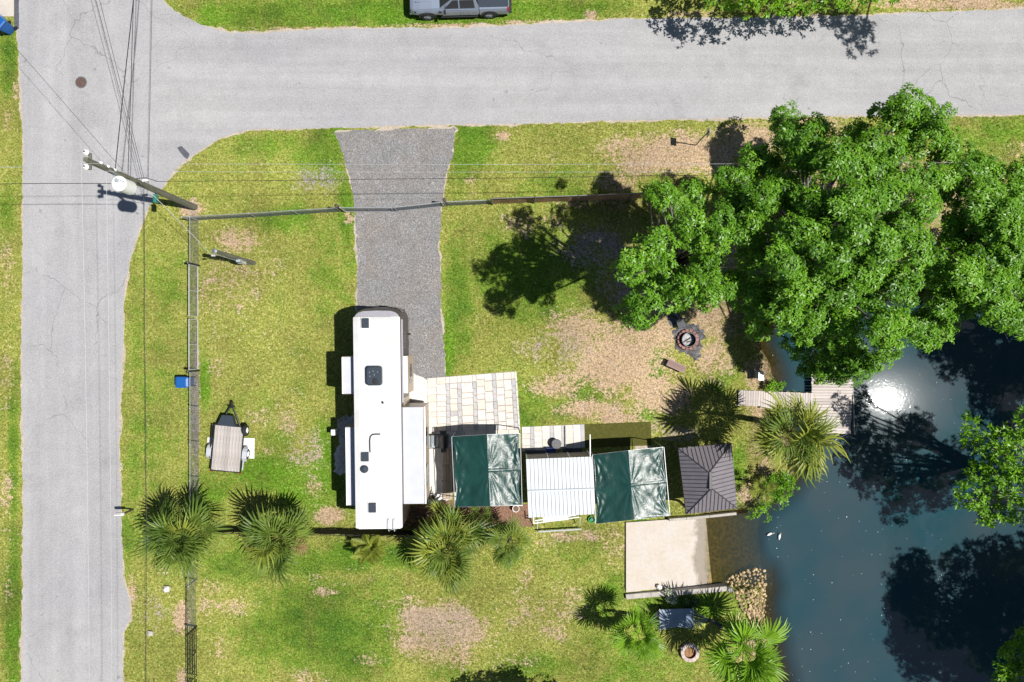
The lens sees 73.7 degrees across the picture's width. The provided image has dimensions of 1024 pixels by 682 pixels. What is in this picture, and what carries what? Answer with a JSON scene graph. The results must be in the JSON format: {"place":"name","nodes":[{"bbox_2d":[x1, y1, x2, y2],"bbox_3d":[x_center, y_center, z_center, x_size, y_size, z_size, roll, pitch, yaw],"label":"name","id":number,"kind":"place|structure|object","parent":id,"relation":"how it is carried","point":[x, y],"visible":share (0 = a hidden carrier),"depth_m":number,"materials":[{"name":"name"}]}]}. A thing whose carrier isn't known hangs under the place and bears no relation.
{"place":"outdoors","nodes":[
{"label":"outdoors","id":0,"kind":"place"},
{"bbox_2d":[334,127,456,381],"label":"gravel driveway","id":1,"kind":"structure","parent":0,"point":[411,269],"depth_m":41.03,"materials":[{"name":"gravel"}]},
{"bbox_2d":[429,434,438,448],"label":"entry steps","id":2,"kind":"structure","parent":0,"point":[433,441],"depth_m":40.69,"materials":[{"name":"grey metal"}]},
{"bbox_2d":[0,0,1023,681],"bbox_3d":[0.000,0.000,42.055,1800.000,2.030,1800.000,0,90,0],"label":"ground","id":3,"kind":"structure","parent":0,"point":[610,360],"depth_m":41.04,"materials":[{"name":"plant"}]},
{"bbox_2d":[0,0,13,15],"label":"concrete apron","id":4,"kind":"object","parent":3,"relation":"on","point":[6,7],"visible":1,"depth_m":41.02,"materials":[{"name":"concrete"}]},
{"bbox_2d":[0,14,17,34],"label":"wheeled bin","id":5,"kind":"object","parent":3,"relation":"on","point":[7,27],"visible":1,"depth_m":40.39,"materials":[{"name":"plastic"}]},
{"bbox_2d":[14,0,18,28],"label":"gutter strip","id":6,"kind":"object","parent":3,"relation":"on","point":[16,12],"visible":1,"depth_m":41.02,"materials":[{"name":"concrete"}]},
{"bbox_2d":[114,509,133,515],"bbox_3d":[-22.937,10.106,40.389,0.534,1.302,0.190,0,90,0],"label":"mailbox","id":7,"kind":"object","parent":3,"relation":"on","point":[121,514],"visible":1,"depth_m":39.80,"materials":[{"name":"white metal"}]},
{"bbox_2d":[83,150,197,209],"bbox_3d":[-18.649,-7.763,35.798,1.258,10.686,1.647,0,90,0],"label":"utility pole","id":8,"kind":"object","parent":3,"relation":"on","point":[123,183],"visible":0.98,"depth_m":32.73,"materials":[{"name":"brown wood"}]},
{"bbox_2d":[10,183,110,183],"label":"overhead wire","id":9,"kind":"object","parent":8,"relation":"attached to","point":[60,183],"visible":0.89,"depth_m":32.52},
{"bbox_2d":[0,30,125,173],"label":"overhead wire","id":10,"kind":"object","parent":8,"relation":"attached to","point":[63,102],"visible":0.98,"depth_m":34.16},
{"bbox_2d":[81,161,89,681],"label":"overhead wire","id":11,"kind":"object","parent":8,"relation":"attached to","point":[86,412],"visible":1,"depth_m":30.90,"materials":[{"name":"metal"}]},
{"bbox_2d":[106,176,111,633],"bbox_3d":[-19.108,21.961,32.352,0.011,0.636,60.000,0,90,0],"label":"overhead wire","id":12,"kind":"object","parent":8,"relation":"attached to","point":[109,403],"visible":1,"depth_m":32.34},
{"bbox_2d":[96,2,141,176],"bbox_3d":[-26.327,-38.089,33.790,0.022,2.723,61.678,-14,90,0],"label":"overhead wire","id":13,"kind":"object","parent":8,"relation":"attached to","point":[118,86],"visible":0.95,"depth_m":35.00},
{"bbox_2d":[100,2,143,176],"bbox_3d":[-26.027,-38.089,34.040,0.020,2.621,61.538,-13,90,0],"label":"overhead wire","id":14,"kind":"object","parent":8,"relation":"attached to","point":[121,88],"visible":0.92,"depth_m":35.22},
{"bbox_2d":[115,0,133,168],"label":"overhead wire","id":15,"kind":"object","parent":8,"relation":"attached to","point":[124,84],"visible":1,"depth_m":32.85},
{"bbox_2d":[128,4,133,170],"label":"overhead wire","id":16,"kind":"object","parent":8,"relation":"attached to","point":[130,91],"visible":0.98,"depth_m":33.87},
{"bbox_2d":[144,217,146,598],"bbox_3d":[-19.100,21.969,35.478,0.079,0.402,60.016,0,90,0],"label":"overhead wire","id":17,"kind":"object","parent":8,"relation":"attached to","point":[145,403],"visible":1,"depth_m":35.50,"materials":[{"name":"metal"}]},
{"bbox_2d":[148,18,151,181],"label":"overhead wire","id":18,"kind":"object","parent":8,"relation":"attached to","point":[150,86],"visible":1,"depth_m":35.44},
{"bbox_2d":[85,162,984,164],"bbox_3d":[11.922,-8.113,30.895,62.002,0.723,0.013,0,90,0],"label":"overhead wire","id":19,"kind":"object","parent":8,"relation":"attached to","point":[421,164],"visible":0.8,"depth_m":31.03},
{"bbox_2d":[156,171,926,181],"bbox_3d":[12.373,-8.588,34.871,61.108,0.686,0.044,-1,90,0],"label":"overhead wire","id":20,"kind":"object","parent":8,"relation":"attached to","point":[448,178],"visible":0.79,"depth_m":35.12,"materials":[{"name":"metal"}]},
{"bbox_2d":[124,170,966,171],"bbox_3d":[11.922,-7.778,30.995,62.001,0.721,0.011,0,90,0],"label":"overhead wire","id":21,"kind":"object","parent":8,"relation":"attached to","point":[190,171],"visible":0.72,"depth_m":30.77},
{"bbox_2d":[162,585,170,592],"bbox_3d":[-20.726,14.879,40.920,0.510,0.392,0.422,-14,79,6],"label":"boulder","id":22,"kind":"object","parent":3,"relation":"on","point":[165,589],"visible":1,"depth_m":40.83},
{"bbox_2d":[129,490,232,584],"bbox_3d":[-18.303,10.777,38.760,4.758,4.972,5.064,32,90,0],"label":"palm","id":23,"kind":"object","parent":3,"relation":"on","point":[166,554],"visible":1,"depth_m":37.37,"materials":[{"name":"plant"}]},
{"bbox_2d":[175,377,195,387],"bbox_3d":[-19.322,2.423,40.505,0.810,1.070,0.640,0,90,0],"label":"wheeled bin","id":24,"kind":"object","parent":3,"relation":"on","point":[183,382],"visible":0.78,"depth_m":39.98,"materials":[{"name":"plastic"}]},
{"bbox_2d":[186,580,195,631],"bbox_3d":[-18.972,15.712,40.398,0.084,1.285,2.892,0,90,0],"label":"wire fence","id":25,"kind":"object","parent":3,"relation":"on","point":[190,606],"visible":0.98,"depth_m":40.28,"materials":[{"name":"black metal"}]},
{"bbox_2d":[185,625,197,681],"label":"gate leaf","id":26,"kind":"object","parent":25,"relation":"attached to","point":[188,633],"visible":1,"depth_m":40.47,"materials":[{"name":"black metal"}]},
{"bbox_2d":[186,261,199,266],"bbox_3d":[-18.808,-4.539,40.255,0.160,1.570,0.160,0,90,0],"label":"gate post","id":27,"kind":"object","parent":3,"relation":"on","point":[194,264],"visible":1,"depth_m":40.10,"materials":[{"name":"black metal"}]},
{"bbox_2d":[189,264,197,316],"bbox_3d":[-18.847,-3.013,40.380,0.100,1.320,3.112,0,90,0],"label":"gate leaf","id":28,"kind":"object","parent":27,"relation":"attached to","point":[194,290],"visible":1,"depth_m":40.53,"materials":[{"name":"metal"}]},
{"bbox_2d":[186,369,199,372],"bbox_3d":[-18.808,1.769,40.255,0.160,1.570,0.160,0,90,0],"label":"gate post","id":29,"kind":"object","parent":3,"relation":"on","point":[187,371],"visible":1,"depth_m":40.06,"materials":[{"name":"black metal"}]},
{"bbox_2d":[189,319,197,369],"bbox_3d":[-18.847,0.234,40.380,0.100,1.320,3.093,0,90,0],"label":"gate leaf","id":30,"kind":"object","parent":29,"relation":"attached to","point":[191,344],"visible":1,"depth_m":40.53,"materials":[{"name":"metal"}]},
{"bbox_2d":[187,371,199,586],"bbox_3d":[-18.805,8.058,40.398,0.149,1.285,12.585,0,90,0],"label":"chain link fence","id":31,"kind":"object","parent":3,"relation":"on","point":[192,407],"visible":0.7,"depth_m":40.40,"materials":[{"name":"metal"}]},
{"bbox_2d":[189,216,198,263],"bbox_3d":[-18.799,-5.904,40.398,0.084,1.285,2.738,0,90,0],"label":"chain link fence","id":32,"kind":"object","parent":3,"relation":"on","point":[193,238],"visible":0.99,"depth_m":40.28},
{"bbox_2d":[206,401,249,473],"bbox_3d":[-16.800,5.686,40.475,2.400,1.130,4.225,5,90,0],"label":"utility trailer","id":33,"kind":"object","parent":3,"relation":"on","point":[226,451],"visible":1,"depth_m":40.44,"materials":[{"name":"brown wood"}]},
{"bbox_2d":[207,437,254,458],"bbox_3d":[-16.885,6.423,41.020,2.820,0.030,1.220,1,90,0],"label":"board","id":34,"kind":"object","parent":3,"relation":"on","point":[249,444],"visible":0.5,"depth_m":41.01,"materials":[{"name":"plastic"}]},
{"bbox_2d":[211,248,255,265],"bbox_3d":[-15.598,-4.638,38.335,0.534,5.610,0.390,0,90,0],"label":"meter pole","id":35,"kind":"object","parent":3,"relation":"on","point":[240,260],"visible":1,"depth_m":38.02,"materials":[{"name":"grey wood"}]},
{"bbox_2d":[150,192,210,254],"bbox_3d":[-17.450,-6.165,36.057,0.025,0.260,4.702,-45,90,0],"label":"overhead wire","id":36,"kind":"object","parent":35,"relation":"attached to","point":[178,220],"visible":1,"depth_m":36.13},
{"bbox_2d":[181,207,340,220],"bbox_3d":[-14.769,-7.490,40.398,9.100,1.285,0.105,-3,90,0],"label":"chain link fence","id":37,"kind":"object","parent":3,"relation":"on","point":[249,214],"visible":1,"depth_m":40.29,"materials":[{"name":"metal"}]},
{"bbox_2d":[236,503,314,589],"bbox_3d":[-13.294,11.044,38.801,3.999,4.890,4.707,15,90,0],"label":"palm","id":38,"kind":"object","parent":3,"relation":"on","point":[258,535],"visible":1,"depth_m":37.36,"materials":[{"name":"plant"}]},
{"bbox_2d":[201,526,420,536],"bbox_3d":[-11.885,11.301,40.422,13.086,1.235,0.113,1,90,0],"label":"screen fence","id":39,"kind":"object","parent":3,"relation":"on","point":[352,532],"visible":0.42,"depth_m":40.37,"materials":[{"name":"fabric"}]},
{"bbox_2d":[334,415,353,474],"bbox_3d":[-9.941,6.257,41.028,1.623,0.001,3.639,0,90,0],"label":"shell gravel bed","id":40,"kind":"object","parent":3,"relation":"on","point":[341,471],"visible":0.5,"depth_m":41.03,"materials":[{"name":"stone"}]},
{"bbox_2d":[339,207,393,212],"bbox_3d":[-8.563,-7.769,40.380,2.974,1.320,0.100,0,90,0],"label":"gate leaf","id":41,"kind":"object","parent":3,"relation":"on","point":[357,208],"visible":1,"depth_m":40.39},
{"bbox_2d":[350,534,386,565],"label":"palm","id":42,"kind":"object","parent":3,"relation":"on","point":[370,549],"visible":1,"depth_m":39.45,"materials":[{"name":"plant"}]},
{"bbox_2d":[342,306,429,530],"bbox_3d":[-7.128,4.222,39.023,4.611,4.035,12.445,-1,90,0],"label":"motorhome","id":43,"kind":"object","parent":3,"relation":"on","point":[387,458],"visible":1,"depth_m":37.34,"materials":[{"name":"white paint"}]},
{"bbox_2d":[403,331,405,347],"bbox_3d":[-6.108,-0.097,38.840,0.020,0.750,0.950,-1,90,0],"label":"side window","id":44,"kind":"structure","parent":43,"relation":"in","point":[404,332],"depth_m":38.74,"materials":[{"name":"grey glass"}]},
{"bbox_2d":[404,395,409,405],"bbox_3d":[-6.057,3.532,39.290,0.030,1.950,0.700,-1,90,0],"label":"entry door","id":45,"kind":"structure","parent":43,"relation":"in","point":[406,399],"depth_m":39.12,"materials":[{"name":"white plastic"}]},
{"bbox_2d":[335,126,457,372],"bbox_3d":[-6.946,-4.998,41.036,7.432,0.001,15.891,0,90,0],"label":"driveway edge","id":46,"kind":"object","parent":3,"relation":"on","point":[355,234],"visible":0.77,"depth_m":41.04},
{"bbox_2d":[393,201,444,210],"bbox_3d":[-5.475,-7.936,40.380,2.914,1.320,0.099,-7,90,0],"label":"gate leaf","id":47,"kind":"object","parent":3,"relation":"on","point":[418,206],"visible":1,"depth_m":40.32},
{"bbox_2d":[409,374,453,505],"bbox_3d":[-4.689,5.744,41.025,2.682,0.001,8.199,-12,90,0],"label":"shell gravel","id":48,"kind":"structure","parent":3,"relation":"on","point":[436,464],"depth_m":41.02,"materials":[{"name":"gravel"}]},
{"bbox_2d":[438,431,447,451],"bbox_3d":[-4.111,5.921,40.490,0.615,1.100,1.280,0,90,0],"label":"gas grill","id":49,"kind":"object","parent":48,"relation":"on","point":[442,441],"visible":1,"depth_m":40.04,"materials":[{"name":"black metal"}]},
{"bbox_2d":[442,448,451,498],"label":"plank deck","id":50,"kind":"structure","parent":48,"relation":"on","point":[446,480],"depth_m":40.93,"materials":[{"name":"brown wood"}]},
{"bbox_2d":[406,499,496,599],"bbox_3d":[-3.648,11.615,38.732,4.724,5.029,5.172,27,90,0],"label":"palm","id":51,"kind":"object","parent":3,"relation":"on","point":[432,554],"visible":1,"depth_m":37.38,"materials":[{"name":"plant"}]},
{"bbox_2d":[409,0,511,20],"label":"pickup truck","id":52,"kind":"object","parent":3,"relation":"on","point":[427,10],"visible":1,"depth_m":39.94,"materials":[{"name":"paint"}]},
{"bbox_2d":[403,500,531,527],"bbox_3d":[-2.677,10.439,41.026,7.818,0.001,1.800,0,90,0],"label":"mulch bed","id":53,"kind":"object","parent":3,"relation":"on","point":[491,515],"visible":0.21,"depth_m":41.03,"materials":[{"name":"wood"}]},
{"bbox_2d":[405,504,429,530],"bbox_3d":[-5.320,10.601,40.694,1.793,1.378,1.587,-44,90,0],"label":"shrub","id":54,"kind":"object","parent":53,"relation":"on","point":[413,521],"visible":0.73,"depth_m":40.42,"materials":[{"name":"green plant"}]},
{"bbox_2d":[426,497,450,530],"bbox_3d":[-4.131,9.916,39.647,2.065,3.194,1.932,35,90,0],"label":"shrub","id":55,"kind":"object","parent":53,"relation":"on","point":[435,507],"visible":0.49,"depth_m":38.67,"materials":[{"name":"plant"}]},
{"bbox_2d":[468,506,494,527],"bbox_3d":[-1.772,10.116,40.013,1.874,2.461,1.368,0,90,0],"label":"shrub","id":56,"kind":"object","parent":53,"relation":"on","point":[477,512],"visible":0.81,"depth_m":39.58,"materials":[{"name":"plant"}]},
{"bbox_2d":[444,199,491,205],"bbox_3d":[-2.577,-8.173,40.398,2.856,1.285,0.084,-2,90,0],"label":"chain link fence","id":57,"kind":"object","parent":3,"relation":"on","point":[465,202],"visible":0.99,"depth_m":40.25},
{"bbox_2d":[427,371,519,431],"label":"paver patio","id":58,"kind":"structure","parent":3,"relation":"on","point":[487,401],"depth_m":40.98,"materials":[{"name":"stone"}]},
{"bbox_2d":[454,429,519,499],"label":"paver floor","id":59,"kind":"structure","parent":3,"relation":"on","point":[470,432],"depth_m":40.98,"materials":[{"name":"stone"}]},
{"bbox_2d":[451,428,522,506],"bbox_3d":[-1.416,7.287,39.572,4.026,2.936,4.204,0,90,0],"label":"tarp canopy","id":60,"kind":"object","parent":59,"relation":"on","point":[486,469],"visible":1,"depth_m":38.35,"materials":[{"name":"plastic"}]},
{"bbox_2d":[484,512,535,569],"bbox_3d":[-0.137,11.188,39.196,2.731,4.102,2.898,-22,90,0],"label":"palm","id":61,"kind":"object","parent":3,"relation":"on","point":[503,553],"visible":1,"depth_m":38.07,"materials":[{"name":"plant"}]},
{"bbox_2d":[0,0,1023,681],"bbox_3d":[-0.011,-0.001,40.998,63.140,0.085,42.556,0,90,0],"label":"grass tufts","id":62,"kind":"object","parent":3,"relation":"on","point":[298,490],"visible":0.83,"depth_m":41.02,"materials":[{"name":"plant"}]},
{"bbox_2d":[16,1,1023,681],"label":"road shoulder","id":63,"kind":"object","parent":3,"relation":"on","point":[360,127],"visible":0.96,"depth_m":41.03},
{"bbox_2d":[525,449,544,453],"bbox_3d":[1.385,6.616,40.820,1.200,0.440,0.260,0,90,0],"label":"potting bench","id":64,"kind":"object","parent":3,"relation":"on","point":[533,451],"visible":0.91,"depth_m":40.60,"materials":[{"name":"grey wood"}]},
{"bbox_2d":[522,424,584,451],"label":"paver walkway","id":65,"kind":"structure","parent":3,"relation":"on","point":[544,437],"depth_m":40.98,"materials":[{"name":"stone"}]},
{"bbox_2d":[546,447,555,452],"bbox_3d":[2.301,6.521,40.849,0.630,0.382,0.330,0,90,0],"label":"cooler","id":66,"kind":"object","parent":65,"relation":"on","point":[550,450],"visible":0.99,"depth_m":40.66,"materials":[{"name":"blue plastic"}]},
{"bbox_2d":[551,439,560,448],"bbox_3d":[2.641,6.117,40.788,0.600,0.505,0.600,0,90,0],"label":"round stool","id":67,"kind":"object","parent":65,"relation":"on","point":[555,443],"visible":1,"depth_m":40.54,"materials":[{"name":"plastic"}]},
{"bbox_2d":[533,515,580,532],"bbox_3d":[2.673,10.703,40.562,2.876,0.955,1.288,-3,90,0],"label":"tube rack","id":68,"kind":"object","parent":3,"relation":"on","point":[551,518],"visible":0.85,"depth_m":40.11,"materials":[{"name":"white paint"}]},
{"bbox_2d":[526,434,595,517],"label":"white shed","id":69,"kind":"structure","parent":3,"relation":"on","point":[560,483],"depth_m":38.46,"materials":[{"name":"paint"}]},
{"bbox_2d":[564,447,581,451],"bbox_3d":[3.615,6.500,40.820,1.100,0.440,0.260,0,90,0],"label":"potting bench","id":70,"kind":"object","parent":3,"relation":"on","point":[573,449],"visible":1,"depth_m":40.60,"materials":[{"name":"brown wood"}]},
{"bbox_2d":[491,191,684,204],"bbox_3d":[4.461,-8.402,40.123,11.322,1.835,0.112,-2,90,0],"label":"fence","id":71,"kind":"object","parent":3,"relation":"on","point":[589,197],"visible":0.86,"depth_m":40.13,"materials":[{"name":"metal"}]},
{"bbox_2d":[584,422,651,447],"bbox_3d":[6.364,5.636,41.022,4.019,0.001,1.431,-2,90,0],"label":"turf mat","id":72,"kind":"object","parent":3,"relation":"on","point":[621,434],"visible":1,"depth_m":41.02,"materials":[{"name":"plastic"}]},
{"bbox_2d":[588,440,669,523],"bbox_3d":[6.636,8.127,39.560,4.266,2.960,4.051,-5,90,0],"label":"tarp canopy","id":73,"kind":"object","parent":3,"relation":"on","point":[630,484],"visible":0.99,"depth_m":38.34,"materials":[{"name":"plastic"}]},
{"bbox_2d":[608,603,665,666],"bbox_3d":[6.978,16.338,39.057,3.393,4.375,3.055,0,90,0],"label":"palm","id":74,"kind":"object","parent":3,"relation":"on","point":[650,640],"visible":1,"depth_m":37.79,"materials":[{"name":"plant"}]},
{"bbox_2d":[635,445,650,448],"bbox_3d":[7.882,6.580,41.024,1.007,0.001,0.621,0,90,0],"label":"sandy pad","id":75,"kind":"object","parent":3,"relation":"on","point":[641,447],"visible":0.3,"depth_m":41.02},
{"bbox_2d":[665,588,678,605],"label":"shrub","id":76,"kind":"object","parent":3,"relation":"on","point":[669,596],"visible":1,"depth_m":40.70,"materials":[{"name":"green plant"}]},
{"bbox_2d":[608,174,736,331],"bbox_3d":[6.823,-3.998,34.367,5.391,13.425,7.204,0,90,0],"label":"broadleaf tree","id":77,"kind":"object","parent":3,"relation":"on","point":[664,264],"visible":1,"depth_m":28.81,"materials":[{"name":"green plant"}]},
{"bbox_2d":[666,313,681,326],"bbox_3d":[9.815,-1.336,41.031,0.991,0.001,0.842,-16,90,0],"label":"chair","id":78,"kind":"object","parent":3,"relation":"on","point":[671,320],"visible":0.93,"depth_m":41.03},
{"bbox_2d":[625,582,726,598],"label":"retaining wall","id":79,"kind":"structure","parent":3,"relation":"on","point":[715,587],"depth_m":40.82,"materials":[{"name":"concrete"}]},
{"bbox_2d":[666,359,686,372],"bbox_3d":[9.784,1.485,40.820,1.160,0.440,0.430,24,90,0],"label":"bench","id":80,"kind":"object","parent":3,"relation":"on","point":[673,365],"visible":1,"depth_m":40.60,"materials":[{"name":"brown wood"}]},
{"bbox_2d":[650,604,711,631],"bbox_3d":[9.706,16.402,40.471,3.966,1.148,1.320,-2,90,0],"label":"hammock","id":81,"kind":"object","parent":3,"relation":"on","point":[674,618],"visible":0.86,"depth_m":40.39,"materials":[{"name":"blue fabric"}]},
{"bbox_2d":[626,512,749,591],"bbox_3d":[10.991,12.770,41.463,8.523,0.980,4.168,-3,90,0],"label":"boat ramp","id":82,"kind":"object","parent":3,"relation":"on","point":[664,554],"visible":0.88,"depth_m":41.26,"materials":[{"name":"concrete"}]},
{"bbox_2d":[672,323,705,360],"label":"fire pit ash","id":83,"kind":"object","parent":3,"relation":"on","point":[701,336],"visible":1,"depth_m":41.03},
{"bbox_2d":[674,318,686,328],"bbox_3d":[10.073,-1.051,40.630,0.548,0.839,0.523,-17,90,0],"label":"folded chair","id":84,"kind":"object","parent":83,"relation":"on","point":[681,323],"visible":1,"depth_m":40.62,"materials":[{"name":"grey fabric"}]},
{"bbox_2d":[677,329,698,350],"bbox_3d":[10.534,-0.071,40.832,1.285,0.424,1.281,0,90,0],"label":"fire pit","id":85,"kind":"object","parent":83,"relation":"on","point":[688,339],"visible":1,"depth_m":40.87,"materials":[{"name":"brown brick"}]},
{"bbox_2d":[680,642,699,661],"bbox_3d":[10.653,18.633,40.889,1.100,0.302,1.100,-13,90,0],"label":"fire ring","id":86,"kind":"object","parent":3,"relation":"on","point":[689,652],"visible":1,"depth_m":40.78,"materials":[{"name":"stone"}]},
{"bbox_2d":[678,595,701,608],"bbox_3d":[10.633,15.589,40.830,1.204,1.106,1.249,42,90,0],"label":"shrub","id":87,"kind":"object","parent":3,"relation":"on","point":[689,603],"visible":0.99,"depth_m":40.53,"materials":[{"name":"green plant"}]},
{"bbox_2d":[668,510,736,520],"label":"retaining wall","id":88,"kind":"structure","parent":3,"relation":"on","point":[701,516],"depth_m":40.93,"materials":[{"name":"concrete"}]},
{"bbox_2d":[695,127,709,145],"bbox_3d":[11.049,-11.770,39.625,0.071,2.830,0.460,0,90,0],"label":"street sign","id":89,"kind":"object","parent":3,"relation":"on","point":[708,132],"visible":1,"depth_m":38.68,"materials":[{"name":"black metal"}]},
{"bbox_2d":[671,440,736,513],"bbox_3d":[11.123,7.738,39.320,3.060,3.420,3.810,-7,90,0],"label":"gazebo","id":90,"kind":"object","parent":3,"relation":"on","point":[707,477],"visible":1,"depth_m":38.30,"materials":[{"name":"grey metal"}]},
{"bbox_2d":[707,618,722,628],"bbox_3d":[12.175,16.900,40.961,1.110,0.137,0.286,29,90,0],"label":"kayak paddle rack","id":91,"kind":"object","parent":3,"relation":"on","point":[716,623],"visible":0.78,"depth_m":40.94,"materials":[{"name":"black metal"}]},
{"bbox_2d":[701,609,789,681],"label":"palm","id":92,"kind":"object","parent":3,"relation":"on","point":[758,669],"visible":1,"depth_m":36.85,"materials":[{"name":"plant"}]},
{"bbox_2d":[726,568,766,626],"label":"riprap bank","id":93,"kind":"structure","parent":3,"relation":"on","point":[756,586],"depth_m":41.13,"materials":[{"name":"stone"}]},
{"bbox_2d":[701,0,802,19],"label":"broadleaf tree","id":94,"kind":"object","parent":3,"relation":"on","point":[778,3],"visible":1,"depth_m":36.69,"materials":[{"name":"green plant"}]},
{"bbox_2d":[745,496,771,521],"bbox_3d":[14.649,9.979,40.696,1.739,1.371,1.687,0,90,0],"label":"shrub","id":95,"kind":"object","parent":3,"relation":"on","point":[761,505],"visible":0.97,"depth_m":40.44,"materials":[{"name":"green plant"}]},
{"bbox_2d":[754,371,763,379],"bbox_3d":[14.704,2.059,40.660,0.340,0.760,0.530,0,90,0],"label":"dock pedestal","id":96,"kind":"object","parent":3,"relation":"on","point":[758,375],"visible":1,"depth_m":40.29,"materials":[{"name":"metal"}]},
{"bbox_2d":[748,476,778,504],"bbox_3d":[14.353,8.476,39.954,1.821,2.580,1.610,22,90,0],"label":"shrub","id":97,"kind":"object","parent":3,"relation":"on","point":[755,483],"visible":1,"depth_m":39.22,"materials":[{"name":"plant"}]},
{"bbox_2d":[765,377,786,392],"bbox_3d":[15.670,2.726,40.805,1.206,1.152,1.023,19,90,0],"label":"shrub","id":98,"kind":"object","parent":3,"relation":"on","point":[773,386],"visible":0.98,"depth_m":40.51,"materials":[{"name":"green plant"}]},
{"bbox_2d":[757,467,799,511],"bbox_3d":[15.676,8.613,40.248,2.132,2.251,2.446,-37,90,0],"label":"shrub","id":99,"kind":"object","parent":3,"relation":"on","point":[782,480],"visible":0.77,"depth_m":39.66,"materials":[{"name":"green plant"}]},
{"bbox_2d":[741,389,849,487],"bbox_3d":[14.653,4.902,37.231,5.263,8.025,4.665,27,90,0],"label":"palm","id":100,"kind":"object","parent":3,"relation":"on","point":[812,432],"visible":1,"depth_m":34.78,"materials":[{"name":"plant"}]},
{"bbox_2d":[738,375,854,434],"bbox_3d":[17.058,3.629,41.928,7.037,2.025,3.976,0,90,0],"label":"dock","id":101,"kind":"object","parent":3,"relation":"on","point":[836,397],"visible":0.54,"depth_m":40.92,"materials":[{"name":"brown wood"}]},
{"bbox_2d":[711,82,966,387],"bbox_3d":[15.180,-5.884,33.621,12.625,14.884,14.118,24,90,0],"label":"broadleaf tree","id":102,"kind":"object","parent":3,"relation":"on","point":[825,237],"visible":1,"depth_m":29.30,"materials":[{"name":"green plant"}]},
{"bbox_2d":[792,0,899,16],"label":"broadleaf tree","id":103,"kind":"object","parent":3,"relation":"on","point":[839,3],"visible":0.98,"depth_m":37.26,"materials":[{"name":"green plant"}]},
{"bbox_2d":[898,139,1023,352],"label":"broadleaf tree","id":104,"kind":"object","parent":3,"relation":"on","point":[981,257],"visible":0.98,"depth_m":29.50,"materials":[{"name":"green plant"}]},
{"bbox_2d":[952,404,1023,528],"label":"broadleaf tree","id":105,"kind":"object","parent":3,"relation":"on","point":[1012,467],"visible":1,"depth_m":34.43,"materials":[{"name":"green plant"}]},
{"bbox_2d":[990,621,1023,681],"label":"broadleaf tree","id":106,"kind":"object","parent":3,"relation":"on","point":[1007,671],"visible":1,"depth_m":35.89,"materials":[{"name":"green plant"}]},
{"bbox_2d":[17,0,1023,681],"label":"road","id":107,"kind":"structure","parent":0,"point":[191,86],"depth_m":41.02,"materials":[{"name":"asphalt"}]},
{"bbox_2d":[75,76,86,87],"bbox_3d":[-25.886,-15.539,41.014,0.720,0.017,0.720,0,90,0],"label":"manhole cover","id":108,"kind":"object","parent":107,"relation":"on","point":[80,82],"visible":1,"depth_m":41.01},
{"bbox_2d":[177,146,189,158],"bbox_3d":[-19.732,-11.347,41.019,0.374,0.001,0.929,-45,90,0],"label":"asphalt patch","id":109,"kind":"object","parent":107,"relation":"on","point":[184,152],"visible":1,"depth_m":41.02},
{"bbox_2d":[746,297,1023,681],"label":"creek water","id":110,"kind":"structure","parent":0,"point":[895,528],"depth_m":41.39,"materials":[{"name":"liquid"}]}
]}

